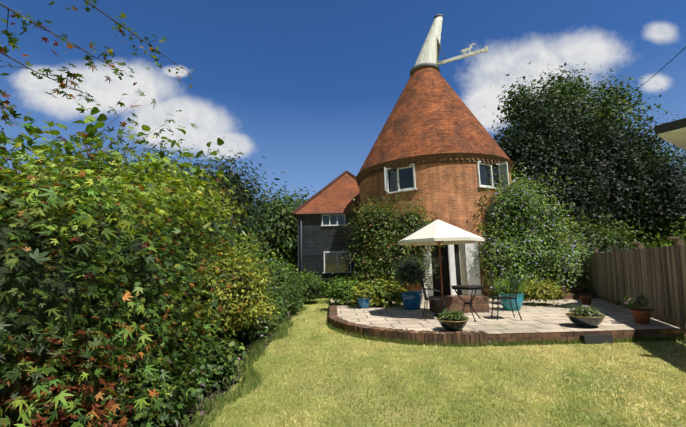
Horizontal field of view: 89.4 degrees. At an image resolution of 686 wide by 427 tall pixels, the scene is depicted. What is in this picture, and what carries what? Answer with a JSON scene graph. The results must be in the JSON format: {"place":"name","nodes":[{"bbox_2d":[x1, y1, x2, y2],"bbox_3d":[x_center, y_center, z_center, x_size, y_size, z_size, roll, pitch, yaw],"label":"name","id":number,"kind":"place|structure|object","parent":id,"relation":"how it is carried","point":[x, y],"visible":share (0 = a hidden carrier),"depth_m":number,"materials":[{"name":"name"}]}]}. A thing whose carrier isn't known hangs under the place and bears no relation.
{"place":"outdoors","nodes":[
{"label":"outdoors","id":0,"kind":"place"},
{"bbox_2d":[59,296,332,426],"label":"border soil","id":1,"kind":"structure","parent":0,"point":[246,342],"depth_m":5.88,"materials":[{"name":"brown soil"}]},
{"bbox_2d":[0,73,87,219],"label":"border shrub","id":2,"kind":"object","parent":1,"relation":"on","point":[26,118],"visible":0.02,"depth_m":4.45,"materials":[{"name":"green plant"}]},
{"bbox_2d":[0,315,171,426],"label":"shrub","id":3,"kind":"object","parent":1,"relation":"on","point":[109,404],"visible":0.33,"depth_m":2.11,"materials":[{"name":"red plant"}]},
{"bbox_2d":[4,111,212,233],"bbox_3d":[-5.833,-0.123,8.963,5.032,5.074,6.705,-1,-8,-2],"label":"border shrub","id":4,"kind":"object","parent":1,"relation":"on","point":[102,162],"visible":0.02,"depth_m":7.88,"materials":[{"name":"green plant"}]},
{"bbox_2d":[0,107,228,243],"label":"hazel shrub","id":5,"kind":"object","parent":1,"relation":"on","point":[197,170],"visible":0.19,"depth_m":5.55,"materials":[{"name":"green plant"}]},
{"bbox_2d":[0,89,267,426],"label":"maple shrub","id":6,"kind":"object","parent":1,"relation":"on","point":[64,290],"visible":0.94,"depth_m":2.43,"materials":[{"name":"green plant"}]},
{"bbox_2d":[0,124,182,258],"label":"sunlit shrub","id":7,"kind":"object","parent":6,"relation":"attached to","point":[52,202],"visible":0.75,"depth_m":2.57,"materials":[{"name":"green plant"}]},
{"bbox_2d":[0,0,194,123],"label":"branch","id":8,"kind":"object","parent":6,"relation":"attached to","point":[13,40],"depth_m":4.09,"materials":[{"name":"green plant"}]},
{"bbox_2d":[0,89,196,247],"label":"maple shrub","id":9,"kind":"object","parent":6,"relation":"on","point":[91,135],"visible":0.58,"depth_m":3.10,"materials":[{"name":"green plant"}]},
{"bbox_2d":[79,131,222,205],"bbox_3d":[-3.014,-0.663,5.563,1.978,1.026,2.061,-1,-8,-2],"label":"sunlit shrub","id":10,"kind":"object","parent":6,"relation":"attached to","point":[172,165],"visible":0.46,"depth_m":5.47,"materials":[{"name":"green plant"}]},
{"bbox_2d":[87,131,234,238],"bbox_3d":[-2.396,-0.197,4.555,1.962,1.325,1.945,-1,-8,-2],"label":"sunlit shrub","id":11,"kind":"object","parent":6,"relation":"attached to","point":[168,179],"visible":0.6,"depth_m":4.42,"materials":[{"name":"green plant"}]},
{"bbox_2d":[88,346,218,426],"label":"shrub","id":12,"kind":"object","parent":1,"relation":"on","point":[181,391],"visible":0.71,"depth_m":3.14,"materials":[{"name":"green plant"}]},
{"bbox_2d":[116,182,219,332],"bbox_3d":[-4.423,0.942,7.875,2.480,3.574,2.800,-1,-8,-2],"label":"hazel shrub","id":13,"kind":"object","parent":1,"relation":"on","point":[175,207],"visible":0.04,"depth_m":8.20,"materials":[{"name":"green plant"}]},
{"bbox_2d":[97,194,281,344],"bbox_3d":[-3.168,0.971,6.414,4.197,2.896,4.555,-1,-8,-2],"label":"maple shrub","id":14,"kind":"object","parent":1,"relation":"on","point":[215,243],"visible":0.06,"depth_m":5.69,"materials":[{"name":"green plant"}]},
{"bbox_2d":[24,179,233,262],"bbox_3d":[-3.127,0.527,5.620,2.564,2.085,2.642,2,-9,-21],"label":"maple shrub","id":15,"kind":"object","parent":14,"relation":"on","point":[200,213],"visible":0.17,"depth_m":5.35,"materials":[{"name":"green plant"}]},
{"bbox_2d":[171,177,257,240],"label":"sunlit shrub","id":16,"kind":"object","parent":14,"relation":"attached to","point":[228,213],"visible":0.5,"depth_m":6.71,"materials":[{"name":"green plant"}]},
{"bbox_2d":[213,224,277,270],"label":"sunlit shrub","id":17,"kind":"object","parent":14,"relation":"attached to","point":[249,251],"visible":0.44,"depth_m":7.72,"materials":[{"name":"green plant"}]},
{"bbox_2d":[97,133,288,293],"bbox_3d":[-4.262,0.274,9.954,5.364,5.286,5.119,-1,-8,-2],"label":"buddleia shrub","id":18,"kind":"object","parent":1,"relation":"on","point":[235,179],"visible":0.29,"depth_m":9.86,"materials":[{"name":"green plant"}]},
{"bbox_2d":[168,326,250,398],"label":"shrub","id":19,"kind":"object","parent":1,"relation":"on","point":[225,357],"visible":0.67,"depth_m":4.27,"materials":[{"name":"green plant"}]},
{"bbox_2d":[161,241,279,337],"bbox_3d":[-1.959,1.204,5.716,1.816,1.573,1.838,-9,-11,41],"label":"gold shrub","id":20,"kind":"object","parent":1,"relation":"on","point":[251,307],"visible":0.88,"depth_m":5.35,"materials":[{"name":"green plant"}]},
{"bbox_2d":[220,301,278,344],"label":"shrub","id":21,"kind":"object","parent":1,"relation":"on","point":[251,331],"visible":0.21,"depth_m":6.62,"materials":[{"name":"green plant"}]},
{"bbox_2d":[260,286,287,332],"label":"shrub","id":22,"kind":"object","parent":1,"relation":"on","point":[277,305],"visible":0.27,"depth_m":7.95,"materials":[{"name":"green plant"}]},
{"bbox_2d":[253,252,294,276],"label":"border shrub","id":23,"kind":"object","parent":1,"relation":"on","point":[272,262],"visible":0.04,"depth_m":14.83,"materials":[{"name":"green plant"}]},
{"bbox_2d":[263,280,292,321],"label":"shrub","id":24,"kind":"object","parent":1,"relation":"on","point":[280,301],"visible":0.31,"depth_m":9.26,"materials":[{"name":"green plant"}]},
{"bbox_2d":[256,255,311,299],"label":"border shrub","id":25,"kind":"object","parent":1,"relation":"on","point":[281,274],"visible":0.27,"depth_m":12.03,"materials":[{"name":"green plant"}]},
{"bbox_2d":[277,272,306,301],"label":"shrub","id":26,"kind":"object","parent":1,"relation":"on","point":[296,285],"visible":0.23,"depth_m":11.98,"materials":[{"name":"green plant"}]},
{"bbox_2d":[278,278,309,311],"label":"shrub","id":27,"kind":"object","parent":1,"relation":"on","point":[294,294],"visible":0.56,"depth_m":10.27,"materials":[{"name":"green plant"}]},
{"bbox_2d":[293,266,326,291],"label":"shrub","id":28,"kind":"object","parent":1,"relation":"on","point":[303,277],"visible":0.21,"depth_m":15.54,"materials":[{"name":"green plant"}]},
{"bbox_2d":[296,272,328,300],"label":"shrub","id":29,"kind":"object","parent":1,"relation":"on","point":[314,291],"visible":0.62,"depth_m":13.22,"materials":[{"name":"green plant"}]},
{"bbox_2d":[0,0,685,263],"label":"sky","id":30,"kind":"structure","parent":0,"point":[310,87],"materials":[{"name":"blue"}]},
{"bbox_2d":[345,216,443,289],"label":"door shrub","id":31,"kind":"object","parent":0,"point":[381,250],"depth_m":12.00,"materials":[{"name":"green plant"}]},
{"bbox_2d":[339,198,408,256],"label":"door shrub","id":32,"kind":"object","parent":31,"relation":"on","point":[372,222],"visible":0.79,"depth_m":12.45,"materials":[{"name":"green plant"}]},
{"bbox_2d":[349,182,432,230],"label":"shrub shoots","id":33,"kind":"object","parent":32,"relation":"attached to","point":[387,220],"visible":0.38,"depth_m":12.60,"materials":[{"name":"green plant"}]},
{"bbox_2d":[382,197,444,256],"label":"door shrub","id":34,"kind":"object","parent":31,"relation":"on","point":[417,222],"visible":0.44,"depth_m":12.10,"materials":[{"name":"green plant"}]},
{"bbox_2d":[165,268,685,426],"bbox_3d":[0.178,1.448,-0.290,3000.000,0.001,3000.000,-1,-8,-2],"label":"lawn","id":35,"kind":"structure","parent":0,"point":[321,303],"depth_m":4.26,"materials":[{"name":"green plant"}]},
{"bbox_2d":[180,167,305,271],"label":"tree trunk limbs","id":36,"kind":"object","parent":35,"relation":"on","point":[282,225],"visible":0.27,"depth_m":21.60,"materials":[{"name":"green plant"}]},
{"bbox_2d":[255,185,313,274],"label":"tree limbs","id":37,"kind":"object","parent":35,"relation":"on","point":[296,200],"depth_m":40.93,"materials":[{"name":"green plant"}]},
{"bbox_2d":[295,212,361,295],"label":"barn walls","id":38,"kind":"structure","parent":35,"relation":"on","point":[321,247],"depth_m":16.82,"materials":[{"name":"black wood"}]},
{"bbox_2d":[294,173,359,219],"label":"barn roof","id":39,"kind":"structure","parent":38,"relation":"on","point":[336,196],"depth_m":17.75,"materials":[{"name":"orange tile"}]},
{"bbox_2d":[291,171,355,214],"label":"barn ridge tiles","id":40,"kind":"object","parent":39,"relation":"on","point":[320,192],"visible":0.56,"depth_m":18.28,"materials":[{"name":"brown tile"}]},
{"bbox_2d":[322,270,353,293],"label":"shrub","id":41,"kind":"object","parent":35,"relation":"on","point":[340,276],"visible":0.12,"depth_m":15.45,"materials":[{"name":"green plant"}]},
{"bbox_2d":[329,304,685,345],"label":"patio edging","id":42,"kind":"object","parent":35,"relation":"on","point":[452,337],"visible":0.77,"depth_m":6.21,"materials":[{"name":"brown brick"}]},
{"bbox_2d":[484,61,685,178],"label":"oak tree limbs","id":43,"kind":"object","parent":35,"relation":"on","point":[620,119],"visible":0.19,"depth_m":29.88,"materials":[{"name":"green plant"}]},
{"bbox_2d":[493,74,542,126],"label":"foliage clump","id":44,"kind":"object","parent":43,"relation":"on","point":[521,89],"visible":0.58,"depth_m":31.05,"materials":[{"name":"green plant"}]},
{"bbox_2d":[531,62,597,105],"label":"tree foliage","id":45,"kind":"object","parent":43,"relation":"on","point":[561,80],"visible":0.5,"depth_m":31.71,"materials":[{"name":"green plant"}]},
{"bbox_2d":[584,75,644,109],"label":"tree foliage","id":46,"kind":"object","parent":43,"relation":"attached to","point":[609,92],"visible":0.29,"depth_m":31.60,"materials":[{"name":"green plant"}]},
{"bbox_2d":[608,47,685,103],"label":"overhead cable","id":47,"kind":"object","parent":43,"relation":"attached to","point":[655,74],"visible":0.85,"depth_m":13.12,"materials":[{"name":"black"}]},
{"bbox_2d":[490,104,685,248],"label":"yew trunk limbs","id":48,"kind":"object","parent":35,"relation":"on","point":[605,175],"visible":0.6,"depth_m":22.24,"materials":[{"name":"green plant"}]},
{"bbox_2d":[488,112,545,177],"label":"tree foliage","id":49,"kind":"object","parent":48,"relation":"on","point":[503,141],"visible":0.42,"depth_m":22.42,"materials":[{"name":"green plant"}]},
{"bbox_2d":[497,82,577,137],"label":"foliage clump","id":50,"kind":"object","parent":48,"relation":"on","point":[529,108],"visible":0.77,"depth_m":24.70,"materials":[{"name":"green plant"}]},
{"bbox_2d":[542,88,617,137],"bbox_3d":[17.458,-6.799,25.538,4.782,4.368,4.730,-1,-8,-2],"label":"tree","id":51,"kind":"object","parent":48,"relation":"on","point":[585,118],"visible":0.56,"depth_m":25.10,"materials":[{"name":"green plant"}]},
{"bbox_2d":[619,114,677,165],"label":"foliage clump","id":52,"kind":"object","parent":48,"relation":"on","point":[651,141],"visible":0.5,"depth_m":23.85,"materials":[{"name":"green plant"}]},
{"bbox_2d":[580,334,612,343],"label":"step","id":53,"kind":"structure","parent":35,"relation":"on","point":[592,339],"depth_m":6.07,"materials":[{"name":"grey stone"}]},
{"bbox_2d":[544,209,662,280],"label":"shrub","id":54,"kind":"object","parent":35,"relation":"on","point":[601,241],"visible":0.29,"depth_m":16.76,"materials":[{"name":"green plant"}]},
{"bbox_2d":[645,216,685,247],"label":"shrub","id":55,"kind":"object","parent":35,"relation":"on","point":[675,233],"visible":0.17,"depth_m":13.93,"materials":[{"name":"green plant"}]},
{"bbox_2d":[431,244,467,295],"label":"door","id":56,"kind":"structure","parent":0,"point":[445,273],"depth_m":12.75,"materials":[{"name":"black glass"}]},
{"bbox_2d":[330,281,681,333],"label":"patio paving","id":57,"kind":"structure","parent":0,"point":[547,316],"depth_m":7.78,"materials":[{"name":"beige stone"}]},
{"bbox_2d":[321,274,363,304],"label":"shrub","id":58,"kind":"object","parent":57,"relation":"on","point":[341,291],"visible":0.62,"depth_m":11.01,"materials":[{"name":"green plant"}]},
{"bbox_2d":[357,297,370,308],"bbox_3d":[0.616,2.603,10.116,0.420,0.300,0.420,-1,-8,-2],"label":"blue pot","id":59,"kind":"object","parent":57,"relation":"on","point":[363,303],"visible":0.77,"depth_m":9.97,"materials":[{"name":"ceramic"}]},
{"bbox_2d":[351,283,377,299],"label":"plant","id":60,"kind":"object","parent":59,"relation":"in","point":[362,290],"visible":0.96,"depth_m":10.01,"materials":[{"name":"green plant"}]},
{"bbox_2d":[338,248,392,287],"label":"shrub","id":61,"kind":"object","parent":57,"relation":"on","point":[362,272],"visible":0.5,"depth_m":11.98,"materials":[{"name":"green plant"}]},
{"bbox_2d":[348,276,413,307],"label":"hosta plant","id":62,"kind":"object","parent":57,"relation":"on","point":[390,295],"visible":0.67,"depth_m":10.32,"materials":[{"name":"green plant"}]},
{"bbox_2d":[400,291,422,309],"bbox_3d":[1.926,2.427,9.668,0.651,0.460,0.651,-1,-8,-2],"label":"blue pot","id":63,"kind":"object","parent":57,"relation":"on","point":[411,300],"visible":0.98,"depth_m":9.45,"materials":[{"name":"ceramic"}]},
{"bbox_2d":[389,253,430,288],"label":"potted plant","id":64,"kind":"object","parent":63,"relation":"on","point":[410,273],"visible":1,"depth_m":9.60,"materials":[{"name":"green plant"}]},
{"bbox_2d":[421,278,445,320],"bbox_3d":[2.074,1.937,7.925,0.522,0.925,0.458,-2,-8,6],"label":"chair","id":65,"kind":"object","parent":57,"relation":"on","point":[430,298],"visible":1,"depth_m":7.86,"materials":[{"name":"grey metal"}]},
{"bbox_2d":[359,158,513,296],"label":"brick wall","id":66,"kind":"structure","parent":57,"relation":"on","point":[453,190],"depth_m":12.98,"materials":[{"name":"orange brick"}]},
{"bbox_2d":[359,67,509,172],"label":"conical roof","id":67,"kind":"structure","parent":66,"relation":"on","point":[431,113],"depth_m":14.45,"materials":[{"name":"orange tile"}]},
{"bbox_2d":[410,14,487,75],"bbox_3d":[4.998,-8.402,16.880,3.680,2.830,1.440,-6,-9,28],"label":"oast house cowl","id":68,"kind":"object","parent":67,"relation":"on","point":[428,56],"visible":0.85,"depth_m":16.79,"materials":[{"name":"white wood"}]},
{"bbox_2d":[356,152,513,185],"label":"roof eaves","id":69,"kind":"object","parent":66,"relation":"attached to","point":[374,169],"visible":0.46,"depth_m":13.33,"materials":[{"name":"brown brick"}]},
{"bbox_2d":[384,161,509,297],"bbox_3d":[3.980,0.545,12.951,4.642,5.040,1.593,-1,-8,-2],"label":"window and door frames","id":70,"kind":"structure","parent":66,"relation":"in","point":[404,177],"depth_m":13.04,"materials":[{"name":"white wood"}]},
{"bbox_2d":[397,215,484,317],"bbox_3d":[2.359,1.240,8.387,1.910,2.420,1.910,-1,-8,-2],"label":"patio umbrella","id":71,"kind":"object","parent":57,"relation":"on","point":[438,232],"visible":0.85,"depth_m":8.05,"materials":[{"name":"beige fabric"}]},
{"bbox_2d":[437,317,467,331],"bbox_3d":[2.066,2.090,6.516,0.567,0.210,0.567,-1,-8,-2],"label":"planter bowl","id":72,"kind":"object","parent":57,"relation":"on","point":[454,326],"visible":0.77,"depth_m":6.34,"materials":[{"name":"green ceramic"}]},
{"bbox_2d":[438,305,466,320],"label":"plant","id":73,"kind":"object","parent":72,"relation":"on","point":[453,315],"visible":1,"depth_m":6.46,"materials":[{"name":"green plant"}]},
{"bbox_2d":[429,295,489,313],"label":"patio brick plinth","id":74,"kind":"structure","parent":57,"relation":"on","point":[480,303],"depth_m":8.71,"materials":[{"name":"brown brick"}]},
{"bbox_2d":[451,285,483,321],"bbox_3d":[2.820,1.999,7.779,0.710,0.739,0.715,-1,-8,-2],"label":"bistro table","id":75,"kind":"object","parent":57,"relation":"on","point":[467,287],"visible":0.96,"depth_m":7.67,"materials":[{"name":"grey metal"}]},
{"bbox_2d":[466,214,534,283],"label":"shrub","id":76,"kind":"object","parent":57,"relation":"on","point":[491,257],"visible":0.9,"depth_m":11.92,"materials":[{"name":"green plant"}]},
{"bbox_2d":[491,276,521,319],"bbox_3d":[3.599,1.875,7.738,0.522,0.925,0.458,-2,-8,6],"label":"chair","id":77,"kind":"object","parent":57,"relation":"on","point":[512,293],"visible":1,"depth_m":7.67,"materials":[{"name":"grey metal"}]},
{"bbox_2d":[498,293,523,310],"bbox_3d":[4.392,2.300,9.040,0.630,0.420,0.630,-1,-8,-2],"label":"teal pot","id":78,"kind":"object","parent":57,"relation":"on","point":[505,303],"visible":0.67,"depth_m":8.84,"materials":[{"name":"ceramic"}]},
{"bbox_2d":[485,275,527,302],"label":"plant","id":79,"kind":"object","parent":78,"relation":"in","point":[497,292],"visible":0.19,"depth_m":10.43,"materials":[{"name":"green plant"}]},
{"bbox_2d":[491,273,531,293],"bbox_3d":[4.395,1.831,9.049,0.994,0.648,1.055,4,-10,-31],"label":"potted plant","id":80,"kind":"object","parent":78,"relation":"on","point":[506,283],"visible":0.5,"depth_m":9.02,"materials":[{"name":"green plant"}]},
{"bbox_2d":[481,248,545,295],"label":"shrub","id":81,"kind":"object","parent":57,"relation":"on","point":[506,272],"visible":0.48,"depth_m":11.66,"materials":[{"name":"green plant"}]},
{"bbox_2d":[521,276,569,305],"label":"shrub","id":82,"kind":"object","parent":57,"relation":"on","point":[540,292],"visible":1,"depth_m":9.69,"materials":[{"name":"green plant"}]},
{"bbox_2d":[534,212,593,285],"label":"shrub","id":83,"kind":"object","parent":57,"relation":"on","point":[556,244],"visible":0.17,"depth_m":12.97,"materials":[{"name":"green plant"}]},
{"bbox_2d":[537,235,596,294],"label":"shrub","id":84,"kind":"object","parent":57,"relation":"on","point":[572,272],"visible":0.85,"depth_m":11.80,"materials":[{"name":"green plant"}]},
{"bbox_2d":[554,287,596,298],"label":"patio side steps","id":85,"kind":"structure","parent":57,"relation":"on","point":[575,292],"depth_m":11.64,"materials":[{"name":"brick"}]},
{"bbox_2d":[565,312,605,327],"bbox_3d":[4.624,2.040,6.607,0.639,0.220,0.639,-1,-8,-2],"label":"planter bowl","id":86,"kind":"object","parent":57,"relation":"on","point":[586,322],"visible":0.75,"depth_m":6.43,"materials":[{"name":"green ceramic"}]},
{"bbox_2d":[565,302,606,316],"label":"plant","id":87,"kind":"object","parent":86,"relation":"on","point":[585,310],"visible":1,"depth_m":6.52,"materials":[{"name":"green plant"}]},
{"bbox_2d":[579,295,592,304],"bbox_3d":[6.827,2.437,9.737,0.315,0.240,0.315,-1,-8,-2],"label":"terracotta pot","id":88,"kind":"object","parent":57,"relation":"on","point":[585,299],"visible":0.96,"depth_m":9.64,"materials":[{"name":"brown ceramic"}]},
{"bbox_2d":[574,236,685,329],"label":"close board fence","id":89,"kind":"object","parent":57,"relation":"on","point":[657,275],"visible":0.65,"depth_m":7.56,"materials":[{"name":"brown wood"}]},
{"bbox_2d":[630,309,651,323],"bbox_3d":[5.849,2.019,6.792,0.336,0.260,0.336,-1,-8,-2],"label":"terracotta pot","id":90,"kind":"object","parent":57,"relation":"on","point":[641,316],"visible":0.98,"depth_m":6.70,"materials":[{"name":"brown ceramic"}]},
{"bbox_2d":[621,291,653,312],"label":"potted plant","id":91,"kind":"object","parent":90,"relation":"on","point":[633,303],"visible":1,"depth_m":6.83,"materials":[{"name":"green plant"}]},
{"bbox_2d":[490,166,553,216],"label":"shrub","id":92,"kind":"object","parent":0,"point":[514,188],"visible":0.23,"depth_m":13.30,"materials":[{"name":"green plant"}]},
{"bbox_2d":[474,213,572,285],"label":"shrub","id":93,"kind":"object","parent":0,"point":[541,253],"depth_m":11.93,"materials":[{"name":"green plant"}]},
{"bbox_2d":[469,180,541,241],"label":"shrub","id":94,"kind":"object","parent":93,"relation":"attached to","point":[493,213],"visible":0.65,"depth_m":12.58,"materials":[{"name":"green plant"}]},
{"bbox_2d":[497,173,548,224],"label":"shrub","id":95,"kind":"object","parent":93,"relation":"attached to","point":[524,207],"visible":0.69,"depth_m":12.40,"materials":[{"name":"green plant"}]},
{"bbox_2d":[481,157,575,237],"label":"shrub shoots","id":96,"kind":"object","parent":93,"relation":"attached to","point":[499,195],"visible":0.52,"depth_m":12.45,"materials":[{"name":"green plant"}]},
{"bbox_2d":[510,179,587,255],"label":"shrub","id":97,"kind":"object","parent":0,"point":[553,225],"visible":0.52,"depth_m":12.55,"materials":[{"name":"green plant"}]},
{"bbox_2d":[654,118,685,150],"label":"roof eave","id":98,"kind":"object","parent":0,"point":[673,132],"visible":1,"depth_m":7.99,"materials":[{"name":"white paint"}]}
]}

